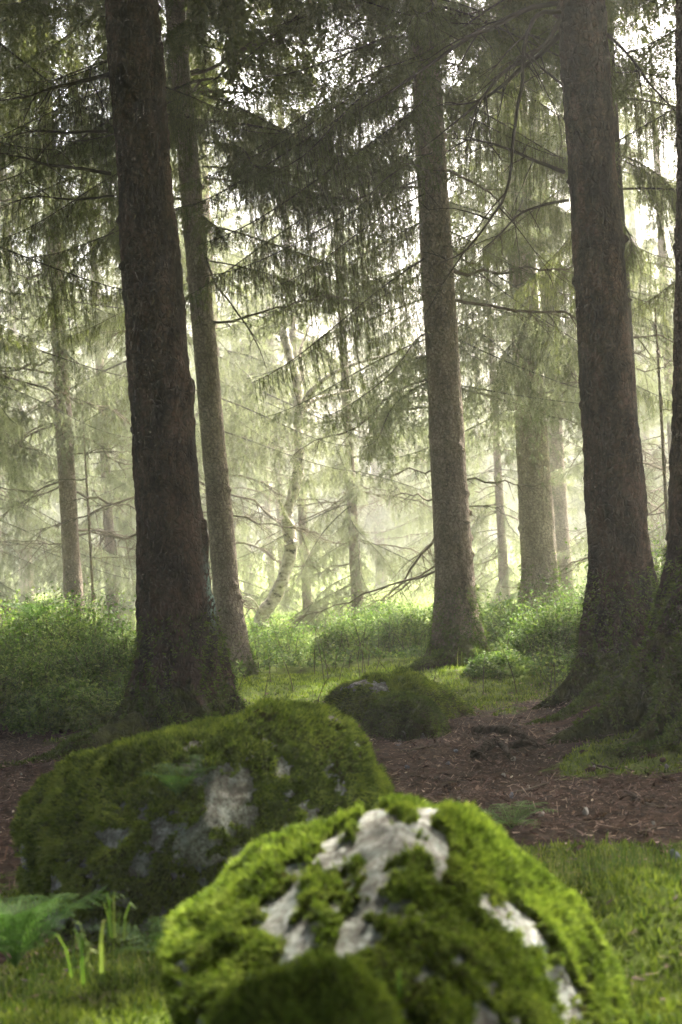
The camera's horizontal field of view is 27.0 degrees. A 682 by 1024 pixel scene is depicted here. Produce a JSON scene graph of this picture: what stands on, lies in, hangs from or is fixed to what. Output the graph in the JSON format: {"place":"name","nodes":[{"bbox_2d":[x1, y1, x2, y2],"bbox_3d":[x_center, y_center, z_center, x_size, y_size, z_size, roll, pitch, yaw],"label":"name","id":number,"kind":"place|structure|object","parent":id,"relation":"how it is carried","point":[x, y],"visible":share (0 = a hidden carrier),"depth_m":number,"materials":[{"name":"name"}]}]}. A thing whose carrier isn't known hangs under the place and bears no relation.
{"place":"outdoors","nodes":[
{"label":"outdoors","id":0,"kind":"place"},
{"bbox_2d":[20,598,580,702],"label":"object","id":1,"kind":"object","parent":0,"point":[359,645],"visible":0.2,"depth_m":11.09,"materials":[{"name":"green plant"}]},
{"bbox_2d":[0,0,676,559],"label":"sky","id":2,"kind":"structure","parent":0,"point":[662,24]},
{"bbox_2d":[0,538,681,1023],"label":"ground","id":3,"kind":"structure","parent":0,"point":[626,830],"depth_m":6.61,"materials":[{"name":"soil"}]},
{"bbox_2d":[0,60,46,472],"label":"spruce tree","id":4,"kind":"object","parent":3,"relation":"on","point":[23,451],"visible":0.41,"depth_m":14.77,"materials":[{"name":"green plant"}]},
{"bbox_2d":[0,366,47,605],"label":"spruce tree","id":5,"kind":"object","parent":3,"relation":"on","point":[45,513],"visible":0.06,"depth_m":42.49,"materials":[{"name":"green plant"}]},
{"bbox_2d":[0,268,57,551],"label":"spruce tree","id":6,"kind":"object","parent":3,"relation":"on","point":[2,493],"visible":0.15,"depth_m":25.84,"materials":[{"name":"green plant"}]},
{"bbox_2d":[0,598,73,620],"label":"fern","id":7,"kind":"object","parent":3,"relation":"on","point":[29,611],"visible":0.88,"depth_m":10.96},
{"bbox_2d":[0,311,85,591],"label":"spruce tree","id":8,"kind":"object","parent":3,"relation":"on","point":[39,542],"visible":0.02,"depth_m":53.77,"materials":[{"name":"green plant"}]},
{"bbox_2d":[0,635,97,713],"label":"bilberry bush","id":9,"kind":"object","parent":3,"relation":"on","point":[14,672],"visible":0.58,"depth_m":9.47,"materials":[{"name":"green plant"}]},
{"bbox_2d":[0,69,115,611],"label":"spruce tree","id":10,"kind":"object","parent":3,"relation":"on","point":[14,328],"visible":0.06,"depth_m":32.87,"materials":[{"name":"green plant"}]},
{"bbox_2d":[0,671,124,736],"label":"bilberry bush","id":11,"kind":"object","parent":3,"relation":"on","point":[74,710],"visible":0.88,"depth_m":8.92,"materials":[{"name":"green plant"}]},
{"bbox_2d":[0,885,126,966],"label":"fern","id":12,"kind":"object","parent":3,"relation":"on","point":[17,922],"visible":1,"depth_m":3.90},
{"bbox_2d":[0,205,135,631],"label":"spruce tree","id":13,"kind":"object","parent":3,"relation":"on","point":[41,524],"visible":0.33,"depth_m":19.67,"materials":[{"name":"green plant"}]},
{"bbox_2d":[0,575,135,666],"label":"bilberry bush","id":14,"kind":"object","parent":3,"relation":"on","point":[59,625],"visible":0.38,"depth_m":11.02,"materials":[{"name":"green plant"}]},
{"bbox_2d":[4,254,135,569],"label":"spruce tree","id":15,"kind":"object","parent":3,"relation":"on","point":[55,509],"visible":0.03,"depth_m":45.68,"materials":[{"name":"green plant"}]},
{"bbox_2d":[49,920,105,983],"bbox_3d":[-0.611,1.016,3.316,0.121,0.134,0.130,-3,0,0],"label":"grass tuft","id":16,"kind":"object","parent":3,"relation":"on","point":[82,961],"visible":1,"depth_m":3.31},
{"bbox_2d":[27,613,136,692],"bbox_3d":[-1.576,1.044,9.812,1.435,0.658,1.290,-3,0,0],"label":"bilberry bush","id":17,"kind":"object","parent":3,"relation":"on","point":[105,667],"visible":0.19,"depth_m":9.69,"materials":[{"name":"green plant"}]},
{"bbox_2d":[37,401,136,636],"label":"sapling","id":18,"kind":"object","parent":3,"relation":"on","point":[90,543],"visible":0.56,"depth_m":15.49,"materials":[{"name":"brown wood"}]},
{"bbox_2d":[42,245,131,580],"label":"spruce tree","id":19,"kind":"object","parent":3,"relation":"on","point":[88,368],"visible":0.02,"depth_m":56.84,"materials":[{"name":"green plant"}]},
{"bbox_2d":[0,19,190,627],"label":"spruce tree","id":20,"kind":"object","parent":3,"relation":"on","point":[18,479],"visible":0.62,"depth_m":14.15,"materials":[{"name":"green plant"}]},
{"bbox_2d":[0,0,208,410],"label":"spruce tree","id":21,"kind":"object","parent":3,"relation":"on","point":[31,269],"visible":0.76,"depth_m":11.00,"materials":[{"name":"green plant"}]},
{"bbox_2d":[101,890,136,941],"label":"grass tuft","id":22,"kind":"object","parent":3,"relation":"on","point":[110,929],"visible":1,"depth_m":3.70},
{"bbox_2d":[3,160,244,630],"bbox_3d":[-3.867,-1.778,21.947,4.439,9.340,4.645,-3,0,38],"label":"spruce tree","id":23,"kind":"object","parent":3,"relation":"on","point":[109,525],"visible":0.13,"depth_m":21.91,"materials":[{"name":"green plant"}]},
{"bbox_2d":[86,916,166,955],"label":"fern","id":24,"kind":"object","parent":3,"relation":"on","point":[157,934],"visible":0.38,"depth_m":4.07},
{"bbox_2d":[71,259,211,608],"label":"spruce tree","id":25,"kind":"object","parent":3,"relation":"on","point":[84,510],"visible":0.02,"depth_m":37.61,"materials":[{"name":"green plant"}]},
{"bbox_2d":[0,0,283,632],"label":"spruce tree","id":26,"kind":"object","parent":3,"relation":"on","point":[71,558],"visible":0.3,"depth_m":15.90,"materials":[{"name":"green plant"}]},
{"bbox_2d":[0,6,364,628],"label":"spruce tree","id":27,"kind":"object","parent":3,"relation":"on","point":[253,445],"visible":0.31,"depth_m":16.16,"materials":[{"name":"green plant"}]},
{"bbox_2d":[0,0,377,767],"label":"spruce tree","id":28,"kind":"object","parent":3,"relation":"on","point":[180,670],"visible":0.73,"depth_m":8.34,"materials":[{"name":"brown plant"}]},
{"bbox_2d":[8,696,394,937],"bbox_3d":[-0.467,1.238,4.904,1.372,1.195,1.103,-3,0,0],"label":"boulder","id":29,"kind":"object","parent":3,"relation":"on","point":[85,822],"visible":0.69,"depth_m":4.61,"materials":[{"name":"plant"}]},
{"bbox_2d":[139,762,205,795],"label":"fern","id":30,"kind":"object","parent":29,"relation":"on","point":[174,780],"visible":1,"depth_m":4.53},
{"bbox_2d":[180,754,229,777],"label":"fern","id":31,"kind":"object","parent":29,"relation":"on","point":[197,761],"visible":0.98,"depth_m":4.56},
{"bbox_2d":[95,170,347,622],"bbox_3d":[-1.897,-1.855,22.980,4.439,9.340,4.401,-3,0,23],"label":"spruce tree","id":32,"kind":"object","parent":3,"relation":"on","point":[241,550],"visible":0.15,"depth_m":22.70,"materials":[{"name":"green plant"}]},
{"bbox_2d":[36,11,407,595],"bbox_3d":[-1.726,-3.920,18.512,4.604,11.590,4.619,-3,0,-7],"label":"spruce tree","id":33,"kind":"object","parent":3,"relation":"on","point":[270,366],"visible":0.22,"depth_m":18.36,"materials":[{"name":"green plant"}]},
{"bbox_2d":[0,0,486,338],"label":"spruce tree","id":34,"kind":"object","parent":3,"relation":"on","point":[40,6],"visible":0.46,"depth_m":10.88,"materials":[{"name":"green plant"}]},
{"bbox_2d":[190,196,297,588],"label":"spruce tree","id":35,"kind":"object","parent":3,"relation":"on","point":[267,505],"visible":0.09,"depth_m":29.95,"materials":[{"name":"green plant"}]},
{"bbox_2d":[0,0,497,677],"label":"spruce tree","id":36,"kind":"object","parent":3,"relation":"on","point":[176,40],"visible":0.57,"depth_m":11.86,"materials":[{"name":"green plant"}]},
{"bbox_2d":[188,207,324,595],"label":"spruce tree","id":37,"kind":"object","parent":3,"relation":"on","point":[294,516],"visible":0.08,"depth_m":41.67,"materials":[{"name":"green plant"}]},
{"bbox_2d":[250,641,278,666],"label":"bilberry bush","id":38,"kind":"object","parent":3,"relation":"on","point":[266,652],"visible":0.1,"depth_m":12.85,"materials":[{"name":"green plant"}]},
{"bbox_2d":[229,267,326,574],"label":"spruce tree","id":39,"kind":"object","parent":3,"relation":"on","point":[280,445],"visible":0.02,"depth_m":56.76,"materials":[{"name":"green plant"}]},
{"bbox_2d":[218,94,338,608],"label":"spruce tree","id":40,"kind":"object","parent":3,"relation":"on","point":[279,506],"visible":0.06,"depth_m":27.95,"materials":[{"name":"green plant"}]},
{"bbox_2d":[3,637,567,730],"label":"grass","id":41,"kind":"structure","parent":3,"relation":"on","point":[443,681],"depth_m":10.70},
{"bbox_2d":[246,614,327,657],"bbox_3d":[-0.693,1.292,14.530,1.167,0.498,1.065,-3,0,30],"label":"bilberry bush","id":42,"kind":"object","parent":3,"relation":"on","point":[266,638],"visible":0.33,"depth_m":14.36,"materials":[{"name":"green plant"}]},
{"bbox_2d":[0,599,575,726],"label":"bilberry undergrowth","id":43,"kind":"object","parent":3,"relation":"on","point":[402,654],"visible":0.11,"depth_m":12.09,"materials":[{"name":"green plant"}]},
{"bbox_2d":[196,10,384,614],"bbox_3d":[-1.323,-3.438,21.939,3.798,10.707,3.046,-3,0,0],"label":"spruce tree","id":44,"kind":"object","parent":3,"relation":"on","point":[300,513],"visible":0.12,"depth_m":21.94,"materials":[{"name":"green plant"}]},
{"bbox_2d":[196,946,409,1023],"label":"boulder","id":45,"kind":"object","parent":3,"relation":"on","point":[327,988],"visible":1,"depth_m":2.17,"materials":[{"name":"plant"}]},
{"bbox_2d":[243,310,395,636],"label":"birch tree","id":46,"kind":"object","parent":3,"relation":"on","point":[270,602],"visible":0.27,"depth_m":16.94,"materials":[{"name":"grey plant"}]},
{"bbox_2d":[297,331,373,561],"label":"spruce tree","id":47,"kind":"object","parent":3,"relation":"on","point":[324,467],"depth_m":65.94,"materials":[{"name":"green plant"}]},
{"bbox_2d":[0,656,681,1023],"bbox_3d":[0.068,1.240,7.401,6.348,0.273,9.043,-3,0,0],"label":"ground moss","id":48,"kind":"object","parent":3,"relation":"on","point":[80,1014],"visible":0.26,"depth_m":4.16,"materials":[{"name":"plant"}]},
{"bbox_2d":[0,669,681,1018],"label":"needle litter","id":49,"kind":"object","parent":3,"relation":"on","point":[504,793],"visible":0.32,"depth_m":6.67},
{"bbox_2d":[0,825,681,1023],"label":"grass","id":50,"kind":"structure","parent":3,"relation":"on","point":[634,858],"depth_m":4.15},
{"bbox_2d":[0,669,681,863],"bbox_3d":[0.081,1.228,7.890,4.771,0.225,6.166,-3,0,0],"label":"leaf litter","id":51,"kind":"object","parent":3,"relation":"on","point":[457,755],"visible":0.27,"depth_m":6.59,"materials":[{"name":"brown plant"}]},
{"bbox_2d":[299,607,383,658],"bbox_3d":[0.012,1.160,13.408,0.701,0.481,0.807,-3,0,28],"label":"bilberry bush","id":52,"kind":"object","parent":3,"relation":"on","point":[335,639],"visible":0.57,"depth_m":13.31,"materials":[{"name":"green plant"}]},
{"bbox_2d":[226,179,496,633],"bbox_3d":[-0.011,-1.547,19.533,3.834,8.066,3.704,-3,0,0],"label":"spruce tree","id":53,"kind":"object","parent":3,"relation":"on","point":[351,530],"visible":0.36,"depth_m":19.36,"materials":[{"name":"green plant"}]},
{"bbox_2d":[295,189,432,588],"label":"spruce tree","id":54,"kind":"object","parent":3,"relation":"on","point":[382,518],"visible":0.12,"depth_m":41.67,"materials":[{"name":"green plant"}]},
{"bbox_2d":[316,573,432,642],"bbox_3d":[0.356,1.123,15.634,1.362,0.837,1.618,-3,0,-31],"label":"bilberry bush","id":55,"kind":"object","parent":3,"relation":"on","point":[375,604],"visible":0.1,"depth_m":15.50,"materials":[{"name":"green plant"}]},
{"bbox_2d":[321,595,432,655],"bbox_3d":[0.546,1.119,13.893,1.289,0.578,1.180,-3,0,28],"label":"bilberry bush","id":56,"kind":"object","parent":3,"relation":"on","point":[412,632],"visible":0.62,"depth_m":13.70,"materials":[{"name":"green plant"}]},
{"bbox_2d":[362,262,432,576],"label":"spruce tree","id":57,"kind":"object","parent":3,"relation":"on","point":[411,488],"visible":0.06,"depth_m":49.81,"materials":[{"name":"green plant"}]},
{"bbox_2d":[155,790,640,1023],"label":"boulder","id":58,"kind":"object","parent":3,"relation":"on","point":[455,912],"visible":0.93,"depth_m":2.96,"materials":[{"name":"plant"}]},
{"bbox_2d":[376,968,401,1000],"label":"grass tuft","id":59,"kind":"object","parent":58,"relation":"on","point":[398,986],"visible":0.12,"depth_m":2.52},
{"bbox_2d":[324,665,476,723],"bbox_3d":[0.407,1.343,8.979,0.955,0.750,0.802,-3,0,35],"label":"boulder","id":60,"kind":"object","parent":3,"relation":"on","point":[356,697],"visible":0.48,"depth_m":8.82,"materials":[{"name":"plant"}]},
{"bbox_2d":[360,689,451,742],"bbox_3d":[0.391,1.298,8.262,0.517,0.547,0.518,-3,0,39],"label":"boulder","id":61,"kind":"object","parent":3,"relation":"on","point":[401,715],"visible":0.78,"depth_m":8.08,"materials":[{"name":"plant"}]},
{"bbox_2d":[391,767,437,780],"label":"fallen twig","id":62,"kind":"object","parent":3,"relation":"on","point":[408,776],"visible":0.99,"depth_m":6.91,"materials":[{"name":"wood"}]},
{"bbox_2d":[167,0,675,670],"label":"spruce tree","id":63,"kind":"object","parent":3,"relation":"on","point":[457,618],"visible":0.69,"depth_m":11.15,"materials":[{"name":"green plant"}]},
{"bbox_2d":[334,349,520,603],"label":"spruce tree","id":64,"kind":"object","parent":3,"relation":"on","point":[400,527],"visible":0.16,"depth_m":26.95,"materials":[{"name":"green plant"}]},
{"bbox_2d":[215,2,640,632],"bbox_3d":[0.951,-4.449,14.322,4.520,12.200,4.846,-3,0,-15],"label":"spruce tree","id":65,"kind":"object","parent":3,"relation":"on","point":[385,414],"visible":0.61,"depth_m":13.71,"materials":[{"name":"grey plant"}]},
{"bbox_2d":[443,782,457,787],"bbox_3d":[0.516,1.284,6.687,0.075,0.027,0.026,-9,1,-11],"label":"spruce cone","id":66,"kind":"object","parent":3,"relation":"on","point":[451,784],"visible":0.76,"depth_m":6.68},
{"bbox_2d":[446,785,460,790],"bbox_3d":[0.526,1.284,6.613,0.075,0.027,0.026,2,-1,-14],"label":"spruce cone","id":67,"kind":"object","parent":3,"relation":"on","point":[453,786],"visible":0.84,"depth_m":6.61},
{"bbox_2d":[432,321,517,556],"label":"spruce tree","id":68,"kind":"object","parent":3,"relation":"on","point":[489,534],"visible":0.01,"depth_m":63.42,"materials":[{"name":"green plant"}]},
{"bbox_2d":[470,751,487,760],"bbox_3d":[0.703,1.248,7.289,0.030,0.048,0.142,-3,0,-31],"label":"surface root","id":69,"kind":"object","parent":3,"relation":"on","point":[482,755],"visible":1,"depth_m":7.26,"materials":[{"name":"brown plant"}]},
{"bbox_2d":[376,180,587,612],"bbox_3d":[2.199,-1.479,21.809,3.612,7.642,3.994,-3,0,31],"label":"spruce tree","id":70,"kind":"object","parent":3,"relation":"on","point":[505,573],"visible":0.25,"depth_m":21.94,"materials":[{"name":"green plant"}]},
{"bbox_2d":[458,292,518,565],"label":"spruce tree","id":71,"kind":"object","parent":3,"relation":"on","point":[508,505],"visible":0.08,"depth_m":53.78,"materials":[{"name":"green plant"}]},
{"bbox_2d":[470,738,513,759],"bbox_3d":[0.829,1.238,7.369,0.207,0.094,0.269,-3,0,-40],"label":"surface root","id":72,"kind":"object","parent":3,"relation":"on","point":[484,747],"visible":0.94,"depth_m":7.42,"materials":[{"name":"brown plant"}]},
{"bbox_2d":[319,0,675,616],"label":"spruce tree","id":73,"kind":"object","parent":3,"relation":"on","point":[536,530],"visible":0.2,"depth_m":15.09,"materials":[{"name":"green plant"}]},
{"bbox_2d":[428,584,567,650],"bbox_3d":[1.546,0.974,12.984,1.313,0.601,1.246,-3,0,-38],"label":"bilberry bush","id":74,"kind":"object","parent":3,"relation":"on","point":[493,619],"visible":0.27,"depth_m":12.89,"materials":[{"name":"green plant"}]},
{"bbox_2d":[479,593,519,609],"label":"fern","id":75,"kind":"object","parent":3,"relation":"on","point":[511,595],"visible":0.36,"depth_m":14.20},
{"bbox_2d":[462,648,543,677],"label":"bilberry bush","id":76,"kind":"object","parent":3,"relation":"on","point":[497,663],"visible":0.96,"depth_m":10.49,"materials":[{"name":"green plant"}]},
{"bbox_2d":[489,355,519,550],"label":"spruce tree","id":77,"kind":"object","parent":3,"relation":"on","point":[495,536],"visible":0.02,"depth_m":67.88,"materials":[{"name":"green plant"}]},
{"bbox_2d":[471,725,538,743],"bbox_3d":[0.909,1.220,7.764,0.061,0.100,0.752,-3,0,-23],"label":"surface root","id":78,"kind":"object","parent":3,"relation":"on","point":[500,729],"visible":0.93,"depth_m":7.80,"materials":[{"name":"brown plant"}]},
{"bbox_2d":[363,0,674,724],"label":"spruce tree","id":79,"kind":"object","parent":3,"relation":"on","point":[622,583],"visible":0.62,"depth_m":8.65,"materials":[{"name":"brown plant"}]},
{"bbox_2d":[480,800,557,828],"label":"fern","id":80,"kind":"object","parent":3,"relation":"on","point":[516,821],"visible":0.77,"depth_m":5.74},
{"bbox_2d":[373,0,676,411],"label":"spruce tree","id":81,"kind":"object","parent":3,"relation":"on","point":[653,196],"visible":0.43,"depth_m":11.30,"materials":[{"name":"green plant"}]},
{"bbox_2d":[475,287,576,509],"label":"spruce tree","id":82,"kind":"object","parent":3,"relation":"on","point":[508,489],"visible":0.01,"depth_m":49.72,"materials":[{"name":"green plant"}]},
{"bbox_2d":[469,105,583,495],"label":"spruce tree","id":83,"kind":"object","parent":3,"relation":"on","point":[490,460],"visible":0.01,"depth_m":38.88,"materials":[{"name":"green plant"}]},
{"bbox_2d":[508,739,545,749],"bbox_3d":[0.966,1.220,7.433,0.057,0.070,0.236,-3,0,-39],"label":"surface root","id":84,"kind":"object","parent":3,"relation":"on","point":[517,744],"visible":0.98,"depth_m":7.42,"materials":[{"name":"brown plant"}]},
{"bbox_2d":[386,0,675,589],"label":"spruce tree","id":85,"kind":"object","parent":3,"relation":"on","point":[576,384],"visible":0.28,"depth_m":15.06,"materials":[{"name":"green plant"}]},
{"bbox_2d":[490,586,583,666],"bbox_3d":[1.762,0.889,11.225,1.080,0.604,1.156,-3,0,-33],"label":"bilberry bush","id":86,"kind":"object","parent":3,"relation":"on","point":[558,628],"visible":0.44,"depth_m":11.05,"materials":[{"name":"green plant"}]},
{"bbox_2d":[513,775,566,793],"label":"fallen twig","id":87,"kind":"object","parent":3,"relation":"on","point":[533,787],"visible":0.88,"depth_m":6.50,"materials":[{"name":"wood"}]},
{"bbox_2d":[514,656,569,666],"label":"fern","id":88,"kind":"object","parent":3,"relation":"on","point":[541,662],"visible":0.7,"depth_m":10.29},
{"bbox_2d":[447,1,650,602],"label":"spruce tree","id":89,"kind":"object","parent":3,"relation":"on","point":[561,516],"visible":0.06,"depth_m":20.39,"materials":[{"name":"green plant"}]},
{"bbox_2d":[525,570,585,621],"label":"bilberry bush","id":90,"kind":"object","parent":3,"relation":"on","point":[561,597],"visible":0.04,"depth_m":13.95,"materials":[{"name":"green plant"}]},
{"bbox_2d":[563,390,585,558],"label":"spruce tree","id":91,"kind":"object","parent":3,"relation":"on","point":[581,521],"visible":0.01,"depth_m":55.82,"materials":[{"name":"green plant"}]},
{"bbox_2d":[489,0,676,320],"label":"spruce tree","id":92,"kind":"object","parent":3,"relation":"on","point":[664,53],"visible":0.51,"depth_m":10.84,"materials":[{"name":"green plant"}]},
{"bbox_2d":[506,52,676,604],"bbox_3d":[4.275,-1.959,19.119,4.480,8.491,3.775,-3,0,5],"label":"spruce tree","id":93,"kind":"object","parent":3,"relation":"on","point":[658,245],"visible":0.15,"depth_m":18.96,"materials":[{"name":"green plant"}]},
{"bbox_2d":[531,498,667,616],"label":"sapling","id":94,"kind":"object","parent":3,"relation":"on","point":[659,554],"visible":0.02,"depth_m":11.09,"materials":[{"name":"green plant"}]},
{"bbox_2d":[592,812,606,819],"bbox_3d":[1.059,1.247,5.831,0.075,0.027,0.026,-18,7,-27],"label":"spruce cone","id":95,"kind":"object","parent":3,"relation":"on","point":[601,815],"visible":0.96,"depth_m":5.82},
{"bbox_2d":[543,202,667,560],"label":"spruce tree","id":96,"kind":"object","parent":3,"relation":"on","point":[570,521],"visible":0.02,"depth_m":43.40,"materials":[{"name":"green plant"}]},
{"bbox_2d":[551,309,673,587],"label":"sapling","id":97,"kind":"object","parent":3,"relation":"on","point":[664,462],"visible":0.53,"depth_m":12.49,"materials":[{"name":"brown wood"}]},
{"bbox_2d":[591,759,633,770],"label":"fallen twig","id":98,"kind":"object","parent":3,"relation":"on","point":[601,766],"visible":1,"depth_m":6.76,"materials":[{"name":"wood"}]},
{"bbox_2d":[545,0,681,759],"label":"spruce tree","id":99,"kind":"object","parent":3,"relation":"on","point":[645,696],"visible":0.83,"depth_m":7.39,"materials":[{"name":"brown plant"}]},
{"bbox_2d":[563,108,674,571],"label":"spruce tree","id":100,"kind":"object","parent":3,"relation":"on","point":[639,358],"visible":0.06,"depth_m":32.81,"materials":[{"name":"green plant"}]},
{"bbox_2d":[639,797,653,802],"bbox_3d":[1.296,1.224,6.033,0.075,0.027,0.026,-4,0,-25],"label":"spruce cone","id":101,"kind":"object","parent":3,"relation":"on","point":[647,799],"visible":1,"depth_m":6.03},
{"bbox_2d":[638,830,655,836],"bbox_3d":[1.196,1.258,5.563,0.075,0.027,0.026,-4,0,37],"label":"spruce cone","id":102,"kind":"object","parent":3,"relation":"on","point":[643,832],"visible":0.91,"depth_m":5.56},
{"bbox_2d":[624,790,675,807],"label":"fallen twig","id":103,"kind":"object","parent":3,"relation":"on","point":[634,795],"visible":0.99,"depth_m":6.01,"materials":[{"name":"wood"}]},
{"bbox_2d":[634,0,674,28],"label":"spruce tree","id":104,"kind":"object","parent":3,"relation":"on","point":[659,25],"visible":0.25,"depth_m":13.93,"materials":[{"name":"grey plant"}]},
{"bbox_2d":[638,155,676,525],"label":"spruce tree","id":105,"kind":"object","parent":3,"relation":"on","point":[667,241],"visible":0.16,"depth_m":44.95,"materials":[{"name":"green plant"}]},
{"bbox_2d":[637,815,677,834],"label":"fallen twig","id":106,"kind":"object","parent":3,"relation":"on","point":[660,825],"visible":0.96,"depth_m":5.65,"materials":[{"name":"wood"}]},
{"bbox_2d":[662,775,677,781],"bbox_3d":[1.477,1.197,6.380,0.075,0.027,0.026,13,6,21],"label":"spruce cone","id":107,"kind":"object","parent":3,"relation":"on","point":[668,778],"visible":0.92,"depth_m":6.37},
{"bbox_2d":[670,849,680,861],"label":"stone","id":108,"kind":"object","parent":3,"relation":"on","point":[676,853],"visible":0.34,"depth_m":5.05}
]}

